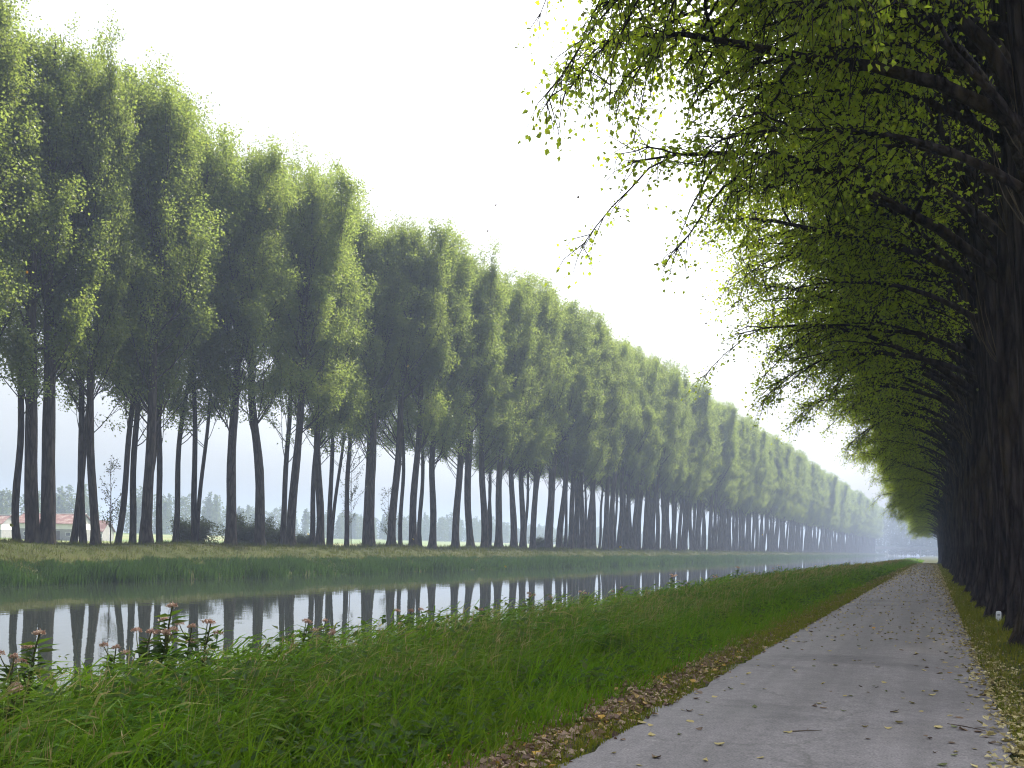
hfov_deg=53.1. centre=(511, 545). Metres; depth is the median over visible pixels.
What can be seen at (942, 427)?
poplar tree
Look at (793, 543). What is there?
poplar tree
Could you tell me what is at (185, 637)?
wildflower
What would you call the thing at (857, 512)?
poplar tree
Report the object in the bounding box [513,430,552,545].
poplar tree
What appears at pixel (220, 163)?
poplar tree
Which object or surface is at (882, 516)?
poplar tree
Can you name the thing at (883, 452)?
poplar tree
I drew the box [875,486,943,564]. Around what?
poplar tree
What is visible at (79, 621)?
water
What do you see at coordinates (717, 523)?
poplar tree
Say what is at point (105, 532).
barn
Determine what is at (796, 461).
poplar tree
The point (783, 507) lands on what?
poplar tree
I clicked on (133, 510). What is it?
poplar tree
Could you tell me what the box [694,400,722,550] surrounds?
poplar tree
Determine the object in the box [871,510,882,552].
poplar tree
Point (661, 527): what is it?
poplar tree
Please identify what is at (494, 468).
poplar tree
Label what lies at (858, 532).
poplar tree
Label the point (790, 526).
poplar tree
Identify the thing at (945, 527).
poplar tree
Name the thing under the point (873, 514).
poplar tree
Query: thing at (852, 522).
poplar tree
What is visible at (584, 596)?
wildflower
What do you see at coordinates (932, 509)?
poplar tree
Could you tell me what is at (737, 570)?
wildflower
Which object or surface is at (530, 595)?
wildflower
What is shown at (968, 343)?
poplar tree
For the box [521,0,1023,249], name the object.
poplar tree
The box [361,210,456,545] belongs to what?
poplar tree
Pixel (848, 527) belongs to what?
poplar tree
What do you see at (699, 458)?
poplar tree
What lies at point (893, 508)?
poplar tree
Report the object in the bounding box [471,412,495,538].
poplar tree
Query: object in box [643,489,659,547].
poplar tree
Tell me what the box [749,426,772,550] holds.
poplar tree
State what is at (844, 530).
poplar tree
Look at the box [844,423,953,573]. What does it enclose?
poplar tree
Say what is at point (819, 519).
poplar tree
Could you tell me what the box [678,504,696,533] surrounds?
poplar tree
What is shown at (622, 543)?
poplar tree
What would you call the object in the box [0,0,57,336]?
poplar tree
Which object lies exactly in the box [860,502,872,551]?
poplar tree
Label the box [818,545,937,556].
road bridge
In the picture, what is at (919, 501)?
poplar tree
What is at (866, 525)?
poplar tree
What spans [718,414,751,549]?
poplar tree
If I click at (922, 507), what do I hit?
poplar tree
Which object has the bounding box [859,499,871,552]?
poplar tree
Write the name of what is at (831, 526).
poplar tree
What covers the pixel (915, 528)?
poplar tree
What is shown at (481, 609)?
wildflower
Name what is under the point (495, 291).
poplar tree
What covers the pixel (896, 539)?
misty wood
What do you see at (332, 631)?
wildflower
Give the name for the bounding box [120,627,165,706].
wildflower
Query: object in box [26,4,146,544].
poplar tree
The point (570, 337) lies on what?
poplar tree
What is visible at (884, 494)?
poplar tree
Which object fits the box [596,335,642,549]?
poplar tree
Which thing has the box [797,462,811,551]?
poplar tree
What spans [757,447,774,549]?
poplar tree
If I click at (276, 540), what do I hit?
shrub
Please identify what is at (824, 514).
poplar tree
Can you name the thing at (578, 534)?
poplar tree
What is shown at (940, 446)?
poplar tree
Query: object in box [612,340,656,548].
poplar tree
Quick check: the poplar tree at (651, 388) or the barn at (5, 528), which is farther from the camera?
the barn at (5, 528)
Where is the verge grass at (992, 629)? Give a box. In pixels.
[413,563,1023,767]
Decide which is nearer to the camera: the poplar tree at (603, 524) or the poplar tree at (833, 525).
the poplar tree at (603, 524)
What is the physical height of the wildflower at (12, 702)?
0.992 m
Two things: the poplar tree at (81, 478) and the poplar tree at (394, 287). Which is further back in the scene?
the poplar tree at (394, 287)
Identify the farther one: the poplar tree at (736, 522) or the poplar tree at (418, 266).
the poplar tree at (736, 522)
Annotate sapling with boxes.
[98,455,121,541]
[340,450,366,544]
[380,487,397,533]
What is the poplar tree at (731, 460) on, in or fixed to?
on the ground at (926, 559)
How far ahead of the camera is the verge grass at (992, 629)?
14.59 m
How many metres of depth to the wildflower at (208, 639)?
10.46 m
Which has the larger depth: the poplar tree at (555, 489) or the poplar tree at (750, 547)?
the poplar tree at (750, 547)
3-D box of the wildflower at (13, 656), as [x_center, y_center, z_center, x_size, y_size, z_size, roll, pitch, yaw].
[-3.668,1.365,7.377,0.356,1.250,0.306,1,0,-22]
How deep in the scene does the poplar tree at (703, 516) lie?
243.96 m
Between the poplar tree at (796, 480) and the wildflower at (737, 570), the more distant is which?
the poplar tree at (796, 480)
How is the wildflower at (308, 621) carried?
on the ground at (926, 559)
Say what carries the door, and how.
in the barn at (64, 522)
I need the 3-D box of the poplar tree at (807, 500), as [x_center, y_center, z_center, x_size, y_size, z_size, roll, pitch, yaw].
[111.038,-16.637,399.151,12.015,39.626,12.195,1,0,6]
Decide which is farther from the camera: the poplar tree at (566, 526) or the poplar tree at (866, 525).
the poplar tree at (866, 525)
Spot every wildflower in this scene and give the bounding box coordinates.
[0,650,25,727]
[0,682,25,733]
[7,628,57,725]
[94,642,126,692]
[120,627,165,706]
[148,601,189,683]
[150,626,177,714]
[171,622,201,697]
[185,618,224,687]
[288,618,318,670]
[313,628,335,674]
[316,618,333,652]
[393,609,417,639]
[418,608,429,631]
[469,608,486,632]
[522,592,535,617]
[577,591,587,615]
[667,573,677,594]
[733,566,740,579]
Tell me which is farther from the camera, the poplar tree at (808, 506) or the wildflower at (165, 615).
the poplar tree at (808, 506)
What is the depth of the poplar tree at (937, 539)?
248.07 m
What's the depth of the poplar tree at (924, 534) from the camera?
273.09 m
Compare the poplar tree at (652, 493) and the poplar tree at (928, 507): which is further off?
the poplar tree at (652, 493)
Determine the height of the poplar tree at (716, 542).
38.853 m
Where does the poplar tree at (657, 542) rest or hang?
on the ground at (926, 559)
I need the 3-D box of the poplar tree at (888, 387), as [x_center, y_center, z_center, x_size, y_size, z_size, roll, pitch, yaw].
[16.350,-14.353,41.794,12.454,33.257,14.890,1,0,-30]
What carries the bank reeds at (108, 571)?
on the ground at (926, 559)
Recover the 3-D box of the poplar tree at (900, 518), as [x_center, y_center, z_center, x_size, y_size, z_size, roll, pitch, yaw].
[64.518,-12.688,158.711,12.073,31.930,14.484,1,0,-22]
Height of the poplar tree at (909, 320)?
32.601 m
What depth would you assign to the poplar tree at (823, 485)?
442.26 m
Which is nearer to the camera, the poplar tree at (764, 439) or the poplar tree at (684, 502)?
the poplar tree at (684, 502)
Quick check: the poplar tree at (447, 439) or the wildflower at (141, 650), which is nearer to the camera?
the wildflower at (141, 650)
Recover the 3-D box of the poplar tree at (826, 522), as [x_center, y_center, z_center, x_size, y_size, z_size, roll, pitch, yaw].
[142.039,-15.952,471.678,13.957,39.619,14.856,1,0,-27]
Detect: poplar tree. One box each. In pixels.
[0,0,25,264]
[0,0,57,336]
[0,13,33,336]
[0,16,131,544]
[0,19,47,368]
[0,28,90,540]
[11,26,160,543]
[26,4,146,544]
[38,83,179,542]
[79,45,217,542]
[81,66,232,543]
[91,84,239,541]
[94,66,230,544]
[131,106,254,540]
[162,142,246,541]
[164,190,261,541]
[183,126,315,545]
[199,139,319,545]
[242,131,361,544]
[257,152,373,545]
[264,151,378,543]
[282,171,377,546]
[304,223,398,544]
[329,177,401,545]
[343,210,413,542]
[347,200,426,546]
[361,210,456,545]
[379,231,429,543]
[389,211,475,545]
[394,384,454,546]
[396,230,484,548]
[427,247,511,547]
[435,374,499,476]
[439,232,514,547]
[451,271,512,498]
[468,266,527,547]
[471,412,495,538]
[472,426,515,484]
[474,387,528,545]
[485,273,546,548]
[495,399,545,545]
[496,264,561,547]
[506,274,581,548]
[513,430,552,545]
[515,0,1023,646]
[515,270,565,547]
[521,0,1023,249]
[529,428,563,523]
[531,301,589,548]
[540,414,580,546]
[544,0,1021,630]
[546,443,576,523]
[548,295,612,548]
[548,469,578,547]
[555,295,606,547]
[562,310,615,548]
[568,427,610,547]
[568,473,596,547]
[575,319,635,548]
[583,480,600,537]
[590,323,627,549]
[595,446,634,548]
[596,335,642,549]
[597,482,625,546]
[601,327,645,549]
[601,431,636,548]
[601,445,646,547]
[609,488,633,531]
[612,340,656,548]
[614,489,619,545]
[616,346,664,548]
[625,341,666,549]
[629,455,653,547]
[633,357,669,549]
[635,348,681,549]
[643,460,668,512]
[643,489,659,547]
[643,489,665,531]
[644,354,685,549]
[649,366,689,550]
[657,23,997,609]
[657,356,693,549]
[659,494,675,544]
[665,2,1007,618]
[665,359,695,549]
[670,384,706,550]
[671,392,698,550]
[677,499,696,548]
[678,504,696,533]
[681,47,982,602]
[682,379,717,549]
[683,383,709,537]
[688,374,717,550]
[692,502,696,544]
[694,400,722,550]
[695,397,724,549]
[699,103,974,597]
[701,490,719,522]
[701,499,713,549]
[702,400,725,550]
[704,397,734,551]
[706,397,741,550]
[707,411,741,550]
[708,396,743,550]
[713,504,725,538]
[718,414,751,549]
[719,410,746,550]
[719,420,745,550]
[728,430,750,550]
[731,421,759,550]
[732,415,753,550]
[735,422,757,550]
[738,414,761,550]
[738,415,769,551]
[745,435,763,550]
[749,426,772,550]
[751,431,773,551]
[754,213,966,585]
[755,435,776,551]
[756,86,975,591]
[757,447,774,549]
[758,440,779,551]
[760,434,780,550]
[763,432,785,551]
[764,463,789,550]
[766,438,786,551]
[767,432,794,550]
[768,212,964,583]
[769,439,793,550]
[771,311,958,580]
[774,442,795,551]
[775,458,795,551]
[775,471,797,551]
[778,443,799,550]
[782,459,797,551]
[783,444,805,551]
[785,261,969,583]
[785,447,808,551]
[785,450,805,551]
[787,451,806,550]
[788,452,806,551]
[792,453,810,551]
[794,474,809,542]
[795,461,810,551]
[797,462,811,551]
[798,458,813,551]
[800,451,815,535]
[800,462,813,551]
[801,460,820,551]
[803,463,825,552]
[804,361,958,512]
[804,469,830,551]
[805,473,826,551]
[809,462,829,551]
[811,477,824,552]
[812,470,830,551]
[814,469,827,551]
[816,472,834,551]
[816,476,830,551]
[818,471,840,552]
[819,479,837,551]
[819,481,841,551]
[820,473,837,551]
[823,475,836,551]
[824,473,840,551]
[824,499,840,552]
[827,376,955,575]
[827,485,840,552]
[827,497,838,551]
[830,484,844,551]
[832,378,955,551]
[832,488,843,551]
[833,487,851,550]
[834,418,952,572]
[834,480,850,544]
[834,482,848,551]
[836,491,855,552]
[838,481,853,551]
[839,499,850,552]
[840,491,854,552]
[841,490,851,552]
[842,488,852,551]
[843,489,855,552]
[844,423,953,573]
[845,490,859,552]
[845,493,859,551]
[847,492,861,552]
[848,496,863,552]
[849,490,864,552]
[851,513,863,549]
[852,496,865,546]
[852,501,868,552]
[853,495,869,552]
[854,441,948,506]
[856,449,948,568]
[857,497,870,543]
[857,511,872,552]
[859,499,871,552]
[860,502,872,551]
[861,495,879,549]
[864,373,957,576]
[865,468,943,510]
[866,506,878,552]
[867,432,948,556]
[867,465,944,565]
[868,430,951,561]
[868,512,879,547]
[869,424,947,567]
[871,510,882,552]
[872,508,883,547]
[873,505,885,552]
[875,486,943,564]
[877,410,954,573]
[880,475,943,564]
[880,483,943,552]
[881,497,942,527]
[882,483,941,520]
[883,475,942,506]
[888,499,942,544]
[896,427,945,496]
[896,502,942,563]
[896,506,940,561]
[897,508,942,562]
[898,498,941,553]
[900,514,940,555]
[901,501,941,560]
[903,460,949,568]
[904,482,943,513]
[904,521,939,558]
[905,517,939,551]
[906,514,939,562]
[907,522,938,561]
[915,512,941,559]
[915,522,939,552]
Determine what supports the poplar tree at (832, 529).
on the ground at (926, 559)
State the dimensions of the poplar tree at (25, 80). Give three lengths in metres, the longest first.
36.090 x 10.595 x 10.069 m
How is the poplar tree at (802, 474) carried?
on the ground at (926, 559)
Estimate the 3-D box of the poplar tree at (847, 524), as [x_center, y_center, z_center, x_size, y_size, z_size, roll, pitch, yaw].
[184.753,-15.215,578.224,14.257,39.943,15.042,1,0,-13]
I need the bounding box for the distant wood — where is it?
[0,484,738,548]
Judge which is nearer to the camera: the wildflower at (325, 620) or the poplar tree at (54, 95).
the wildflower at (325, 620)
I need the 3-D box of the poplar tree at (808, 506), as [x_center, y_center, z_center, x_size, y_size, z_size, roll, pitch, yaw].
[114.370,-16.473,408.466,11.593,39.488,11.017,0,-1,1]
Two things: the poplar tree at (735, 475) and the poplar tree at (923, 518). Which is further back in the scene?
the poplar tree at (735, 475)
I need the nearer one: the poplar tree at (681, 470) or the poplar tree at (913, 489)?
the poplar tree at (913, 489)
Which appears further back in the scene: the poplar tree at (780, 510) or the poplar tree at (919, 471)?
the poplar tree at (780, 510)
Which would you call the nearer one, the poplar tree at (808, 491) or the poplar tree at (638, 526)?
the poplar tree at (638, 526)
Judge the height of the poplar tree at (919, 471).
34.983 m
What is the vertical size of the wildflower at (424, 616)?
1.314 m
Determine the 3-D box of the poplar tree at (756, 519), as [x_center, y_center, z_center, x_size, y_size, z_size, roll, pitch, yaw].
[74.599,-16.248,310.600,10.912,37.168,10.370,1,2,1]
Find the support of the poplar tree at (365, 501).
on the ground at (926, 559)
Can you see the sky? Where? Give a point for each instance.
(424, 100)
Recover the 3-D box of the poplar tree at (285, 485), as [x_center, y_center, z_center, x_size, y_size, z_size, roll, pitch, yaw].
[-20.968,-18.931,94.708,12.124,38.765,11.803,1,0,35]
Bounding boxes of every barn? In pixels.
[0,514,11,537]
[19,512,89,540]
[99,520,115,540]
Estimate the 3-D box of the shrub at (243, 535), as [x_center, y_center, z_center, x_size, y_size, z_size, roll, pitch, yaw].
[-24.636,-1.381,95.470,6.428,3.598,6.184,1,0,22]
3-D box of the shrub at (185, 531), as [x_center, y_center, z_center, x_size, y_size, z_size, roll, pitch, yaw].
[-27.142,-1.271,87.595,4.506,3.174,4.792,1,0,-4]
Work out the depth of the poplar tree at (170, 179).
72.16 m
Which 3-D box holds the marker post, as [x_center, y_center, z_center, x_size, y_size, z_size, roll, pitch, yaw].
[11.401,1.720,23.997,0.116,0.356,0.098,1,0,22]
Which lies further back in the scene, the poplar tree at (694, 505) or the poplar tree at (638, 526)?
the poplar tree at (694, 505)
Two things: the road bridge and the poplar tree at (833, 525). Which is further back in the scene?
the road bridge
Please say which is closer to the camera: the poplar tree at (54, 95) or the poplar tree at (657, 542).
the poplar tree at (54, 95)
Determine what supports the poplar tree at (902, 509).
on the ground at (926, 559)
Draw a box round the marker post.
[996,611,1000,620]
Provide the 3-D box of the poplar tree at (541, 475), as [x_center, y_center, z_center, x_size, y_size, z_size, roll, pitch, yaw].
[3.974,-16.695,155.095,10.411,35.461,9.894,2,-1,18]
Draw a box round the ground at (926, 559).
[0,532,1023,767]
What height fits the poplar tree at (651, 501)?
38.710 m
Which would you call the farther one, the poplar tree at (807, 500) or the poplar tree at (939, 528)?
the poplar tree at (807, 500)
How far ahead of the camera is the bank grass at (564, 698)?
8.78 m
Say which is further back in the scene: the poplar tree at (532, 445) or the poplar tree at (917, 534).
the poplar tree at (917, 534)
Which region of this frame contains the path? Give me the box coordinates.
[554,564,1020,767]
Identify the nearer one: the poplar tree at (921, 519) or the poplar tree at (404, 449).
the poplar tree at (404, 449)
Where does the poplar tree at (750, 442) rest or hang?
on the ground at (926, 559)
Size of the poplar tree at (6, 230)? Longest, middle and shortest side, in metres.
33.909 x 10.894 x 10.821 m
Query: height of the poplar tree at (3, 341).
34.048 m
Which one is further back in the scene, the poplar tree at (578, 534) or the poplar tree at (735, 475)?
the poplar tree at (735, 475)
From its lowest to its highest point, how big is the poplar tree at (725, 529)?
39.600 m
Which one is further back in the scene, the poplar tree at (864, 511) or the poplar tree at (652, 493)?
the poplar tree at (864, 511)
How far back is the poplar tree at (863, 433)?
56.81 m
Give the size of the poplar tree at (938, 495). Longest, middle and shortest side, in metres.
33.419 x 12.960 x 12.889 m
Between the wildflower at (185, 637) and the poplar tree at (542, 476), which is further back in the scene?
the poplar tree at (542, 476)
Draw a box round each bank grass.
[0,537,877,570]
[0,559,923,767]
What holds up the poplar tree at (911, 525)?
on the ground at (926, 559)
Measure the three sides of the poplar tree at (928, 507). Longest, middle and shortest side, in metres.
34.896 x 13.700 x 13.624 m
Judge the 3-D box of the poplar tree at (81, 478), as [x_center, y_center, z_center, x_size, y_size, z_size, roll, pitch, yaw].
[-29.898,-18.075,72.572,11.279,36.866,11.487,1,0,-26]
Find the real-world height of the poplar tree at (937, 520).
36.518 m
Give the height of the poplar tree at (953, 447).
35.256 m
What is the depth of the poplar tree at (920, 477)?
94.91 m
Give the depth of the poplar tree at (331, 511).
101.78 m
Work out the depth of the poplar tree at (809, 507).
410.18 m
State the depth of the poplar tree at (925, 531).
237.81 m
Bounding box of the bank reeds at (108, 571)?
[0,553,885,586]
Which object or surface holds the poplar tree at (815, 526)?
on the ground at (926, 559)
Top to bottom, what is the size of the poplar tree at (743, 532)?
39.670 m
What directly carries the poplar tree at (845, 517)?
on the ground at (926, 559)
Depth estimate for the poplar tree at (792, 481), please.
353.07 m
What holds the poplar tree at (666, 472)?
on the ground at (926, 559)
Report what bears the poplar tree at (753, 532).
on the ground at (926, 559)
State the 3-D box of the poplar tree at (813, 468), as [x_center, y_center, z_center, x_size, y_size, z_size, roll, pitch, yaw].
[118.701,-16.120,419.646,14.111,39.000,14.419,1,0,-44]
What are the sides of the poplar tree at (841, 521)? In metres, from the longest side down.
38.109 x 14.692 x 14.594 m
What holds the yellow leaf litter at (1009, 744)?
on the ground at (926, 559)
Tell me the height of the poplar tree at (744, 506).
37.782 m
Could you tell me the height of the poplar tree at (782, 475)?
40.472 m
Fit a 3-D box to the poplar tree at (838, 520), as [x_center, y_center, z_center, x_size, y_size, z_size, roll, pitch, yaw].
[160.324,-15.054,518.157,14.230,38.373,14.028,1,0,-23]
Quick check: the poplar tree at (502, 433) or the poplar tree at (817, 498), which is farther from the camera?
the poplar tree at (817, 498)
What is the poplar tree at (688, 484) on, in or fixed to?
on the ground at (926, 559)
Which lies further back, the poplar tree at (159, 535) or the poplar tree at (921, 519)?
the poplar tree at (921, 519)
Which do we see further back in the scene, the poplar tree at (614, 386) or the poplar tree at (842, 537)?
the poplar tree at (842, 537)
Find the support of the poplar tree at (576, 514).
on the ground at (926, 559)
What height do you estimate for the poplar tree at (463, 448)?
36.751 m
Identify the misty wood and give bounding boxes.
[875,510,937,556]
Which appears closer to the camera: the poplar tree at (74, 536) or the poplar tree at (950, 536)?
the poplar tree at (74, 536)
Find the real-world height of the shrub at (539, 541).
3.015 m
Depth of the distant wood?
555.34 m
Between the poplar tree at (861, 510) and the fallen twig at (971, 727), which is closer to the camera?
the fallen twig at (971, 727)
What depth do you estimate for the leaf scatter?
42.50 m
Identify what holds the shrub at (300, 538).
on the ground at (926, 559)
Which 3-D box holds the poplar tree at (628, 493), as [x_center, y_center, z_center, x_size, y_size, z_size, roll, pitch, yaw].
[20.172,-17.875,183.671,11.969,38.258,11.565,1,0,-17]
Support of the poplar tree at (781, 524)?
on the ground at (926, 559)
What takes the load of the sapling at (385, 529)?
on the ground at (926, 559)
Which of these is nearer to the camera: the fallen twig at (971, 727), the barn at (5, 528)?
the fallen twig at (971, 727)
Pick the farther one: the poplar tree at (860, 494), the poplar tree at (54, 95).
the poplar tree at (860, 494)
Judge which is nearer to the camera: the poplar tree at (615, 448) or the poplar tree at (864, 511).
the poplar tree at (615, 448)
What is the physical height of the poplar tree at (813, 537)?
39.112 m
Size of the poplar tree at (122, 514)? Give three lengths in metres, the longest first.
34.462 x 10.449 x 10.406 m
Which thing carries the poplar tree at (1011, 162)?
on the ground at (926, 559)
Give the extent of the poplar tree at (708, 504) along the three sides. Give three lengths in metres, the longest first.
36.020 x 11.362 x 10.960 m
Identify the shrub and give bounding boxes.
[166,514,221,542]
[211,511,279,543]
[267,524,295,543]
[295,531,315,544]
[527,535,555,547]
[554,535,576,547]
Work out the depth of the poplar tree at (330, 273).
88.06 m
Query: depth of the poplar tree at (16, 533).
69.25 m
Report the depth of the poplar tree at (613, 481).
175.59 m
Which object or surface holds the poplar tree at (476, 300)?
on the ground at (926, 559)
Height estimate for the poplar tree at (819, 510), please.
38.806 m
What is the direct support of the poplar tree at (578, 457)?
on the ground at (926, 559)
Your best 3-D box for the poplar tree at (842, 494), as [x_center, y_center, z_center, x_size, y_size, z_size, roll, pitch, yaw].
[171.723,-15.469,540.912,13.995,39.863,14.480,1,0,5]
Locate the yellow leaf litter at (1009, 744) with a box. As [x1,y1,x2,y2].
[936,566,1023,767]
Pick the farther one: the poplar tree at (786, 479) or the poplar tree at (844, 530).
the poplar tree at (844, 530)
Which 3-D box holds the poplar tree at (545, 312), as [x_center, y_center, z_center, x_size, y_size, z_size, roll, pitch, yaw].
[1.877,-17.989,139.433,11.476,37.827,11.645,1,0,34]
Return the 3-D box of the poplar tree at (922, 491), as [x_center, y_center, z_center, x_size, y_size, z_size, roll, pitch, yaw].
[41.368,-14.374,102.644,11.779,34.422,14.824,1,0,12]
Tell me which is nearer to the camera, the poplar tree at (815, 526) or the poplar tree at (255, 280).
the poplar tree at (255, 280)
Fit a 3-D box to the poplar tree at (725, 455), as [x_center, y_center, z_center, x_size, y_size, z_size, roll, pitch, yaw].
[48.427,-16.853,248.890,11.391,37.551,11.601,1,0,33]
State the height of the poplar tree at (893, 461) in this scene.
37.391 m
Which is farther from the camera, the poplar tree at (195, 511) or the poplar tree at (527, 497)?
the poplar tree at (527, 497)
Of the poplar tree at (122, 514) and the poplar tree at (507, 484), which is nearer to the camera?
the poplar tree at (122, 514)
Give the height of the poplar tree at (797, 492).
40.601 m
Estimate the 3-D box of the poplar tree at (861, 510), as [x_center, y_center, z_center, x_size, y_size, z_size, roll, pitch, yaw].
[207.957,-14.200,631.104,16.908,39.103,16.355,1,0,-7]
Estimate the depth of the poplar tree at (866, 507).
685.86 m
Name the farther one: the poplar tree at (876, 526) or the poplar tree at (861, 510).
the poplar tree at (876, 526)
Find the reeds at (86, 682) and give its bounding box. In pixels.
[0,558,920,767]
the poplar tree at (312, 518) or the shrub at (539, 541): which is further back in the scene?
the shrub at (539, 541)
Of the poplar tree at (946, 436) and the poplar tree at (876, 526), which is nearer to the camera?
the poplar tree at (946, 436)
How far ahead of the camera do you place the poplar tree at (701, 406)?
223.93 m
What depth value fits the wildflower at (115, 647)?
8.86 m
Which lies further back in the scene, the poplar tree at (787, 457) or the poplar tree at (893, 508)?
the poplar tree at (787, 457)
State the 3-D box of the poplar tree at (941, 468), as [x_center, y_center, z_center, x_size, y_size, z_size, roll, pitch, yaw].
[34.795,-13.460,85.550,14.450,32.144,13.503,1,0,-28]
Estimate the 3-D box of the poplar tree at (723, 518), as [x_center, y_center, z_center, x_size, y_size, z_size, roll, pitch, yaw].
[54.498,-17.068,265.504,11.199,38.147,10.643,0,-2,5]
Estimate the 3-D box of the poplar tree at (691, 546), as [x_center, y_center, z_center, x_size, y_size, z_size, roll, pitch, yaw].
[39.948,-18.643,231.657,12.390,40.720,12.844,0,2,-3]
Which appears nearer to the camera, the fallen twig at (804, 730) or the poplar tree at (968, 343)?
the fallen twig at (804, 730)
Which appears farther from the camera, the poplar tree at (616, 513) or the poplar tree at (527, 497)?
the poplar tree at (616, 513)
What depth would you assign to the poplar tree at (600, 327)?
158.41 m
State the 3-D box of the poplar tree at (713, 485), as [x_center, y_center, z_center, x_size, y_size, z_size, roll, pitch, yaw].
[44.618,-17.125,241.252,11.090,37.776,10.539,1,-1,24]
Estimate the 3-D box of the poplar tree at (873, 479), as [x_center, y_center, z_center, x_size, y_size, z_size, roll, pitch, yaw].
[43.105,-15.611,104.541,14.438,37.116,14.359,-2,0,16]
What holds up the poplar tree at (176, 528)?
on the ground at (926, 559)
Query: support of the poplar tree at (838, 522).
on the ground at (926, 559)
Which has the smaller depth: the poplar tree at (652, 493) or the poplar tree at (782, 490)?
the poplar tree at (652, 493)
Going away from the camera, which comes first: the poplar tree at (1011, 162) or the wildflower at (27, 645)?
the wildflower at (27, 645)
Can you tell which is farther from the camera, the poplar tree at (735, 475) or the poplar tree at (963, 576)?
the poplar tree at (735, 475)
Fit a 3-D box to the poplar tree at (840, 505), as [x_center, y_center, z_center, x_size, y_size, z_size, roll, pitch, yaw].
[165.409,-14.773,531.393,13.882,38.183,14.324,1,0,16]
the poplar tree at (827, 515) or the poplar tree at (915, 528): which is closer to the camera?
the poplar tree at (915, 528)
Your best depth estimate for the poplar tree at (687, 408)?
209.84 m
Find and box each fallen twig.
[792,729,818,731]
[947,723,998,732]
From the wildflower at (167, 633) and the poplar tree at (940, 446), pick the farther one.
the poplar tree at (940, 446)
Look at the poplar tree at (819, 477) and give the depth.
430.09 m
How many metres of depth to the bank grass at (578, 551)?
91.24 m
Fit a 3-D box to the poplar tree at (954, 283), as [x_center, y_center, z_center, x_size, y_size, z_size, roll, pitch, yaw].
[11.392,-13.088,30.515,12.433,30.503,14.735,1,0,-21]
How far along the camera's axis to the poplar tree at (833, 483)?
475.64 m
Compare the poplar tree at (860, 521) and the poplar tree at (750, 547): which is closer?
the poplar tree at (750, 547)
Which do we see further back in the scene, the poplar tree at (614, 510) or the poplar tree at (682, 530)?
the poplar tree at (682, 530)
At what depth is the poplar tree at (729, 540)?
275.61 m
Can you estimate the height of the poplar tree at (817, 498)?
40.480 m
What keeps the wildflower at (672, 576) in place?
on the ground at (926, 559)
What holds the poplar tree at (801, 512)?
on the ground at (926, 559)
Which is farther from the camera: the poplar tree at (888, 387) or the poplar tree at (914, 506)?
the poplar tree at (914, 506)
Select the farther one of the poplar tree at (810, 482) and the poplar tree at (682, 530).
the poplar tree at (810, 482)
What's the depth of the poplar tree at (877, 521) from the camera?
796.06 m
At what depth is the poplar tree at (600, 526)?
180.81 m
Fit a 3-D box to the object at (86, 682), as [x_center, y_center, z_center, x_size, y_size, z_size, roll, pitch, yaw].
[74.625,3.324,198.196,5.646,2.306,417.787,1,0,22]
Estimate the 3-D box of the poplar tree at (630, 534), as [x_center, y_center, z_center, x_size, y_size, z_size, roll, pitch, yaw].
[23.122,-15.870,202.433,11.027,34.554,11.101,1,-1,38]
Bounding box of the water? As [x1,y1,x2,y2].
[0,555,924,702]
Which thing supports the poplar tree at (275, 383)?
on the ground at (926, 559)
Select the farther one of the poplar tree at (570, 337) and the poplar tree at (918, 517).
the poplar tree at (918, 517)
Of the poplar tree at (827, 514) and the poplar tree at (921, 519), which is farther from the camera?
the poplar tree at (827, 514)
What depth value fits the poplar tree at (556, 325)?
142.29 m
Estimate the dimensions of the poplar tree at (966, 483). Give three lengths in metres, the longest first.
36.691 x 14.739 x 14.658 m
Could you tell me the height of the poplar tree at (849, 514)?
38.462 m
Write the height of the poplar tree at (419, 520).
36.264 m
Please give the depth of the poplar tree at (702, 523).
261.50 m
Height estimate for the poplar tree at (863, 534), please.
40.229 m
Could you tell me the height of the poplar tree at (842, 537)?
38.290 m
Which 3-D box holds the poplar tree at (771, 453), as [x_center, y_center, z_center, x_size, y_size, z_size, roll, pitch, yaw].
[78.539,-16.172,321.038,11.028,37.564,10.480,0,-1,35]
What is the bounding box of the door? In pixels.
[56,531,59,539]
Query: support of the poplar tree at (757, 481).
on the ground at (926, 559)
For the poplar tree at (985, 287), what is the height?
37.408 m
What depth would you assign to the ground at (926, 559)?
71.92 m
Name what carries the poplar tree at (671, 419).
on the ground at (926, 559)
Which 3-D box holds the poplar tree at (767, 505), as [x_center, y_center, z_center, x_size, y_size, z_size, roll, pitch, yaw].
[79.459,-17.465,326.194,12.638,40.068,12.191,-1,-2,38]
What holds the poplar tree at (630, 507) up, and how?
on the ground at (926, 559)
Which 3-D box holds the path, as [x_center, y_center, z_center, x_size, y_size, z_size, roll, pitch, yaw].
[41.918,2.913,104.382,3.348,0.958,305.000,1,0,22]
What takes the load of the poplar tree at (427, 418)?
on the ground at (926, 559)
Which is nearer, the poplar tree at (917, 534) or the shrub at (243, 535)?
the shrub at (243, 535)
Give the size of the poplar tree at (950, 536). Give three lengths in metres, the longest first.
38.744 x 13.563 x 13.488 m
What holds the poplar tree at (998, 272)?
on the ground at (926, 559)
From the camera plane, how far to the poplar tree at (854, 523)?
610.67 m
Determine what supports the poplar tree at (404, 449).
on the ground at (926, 559)
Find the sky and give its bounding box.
[0,0,936,554]

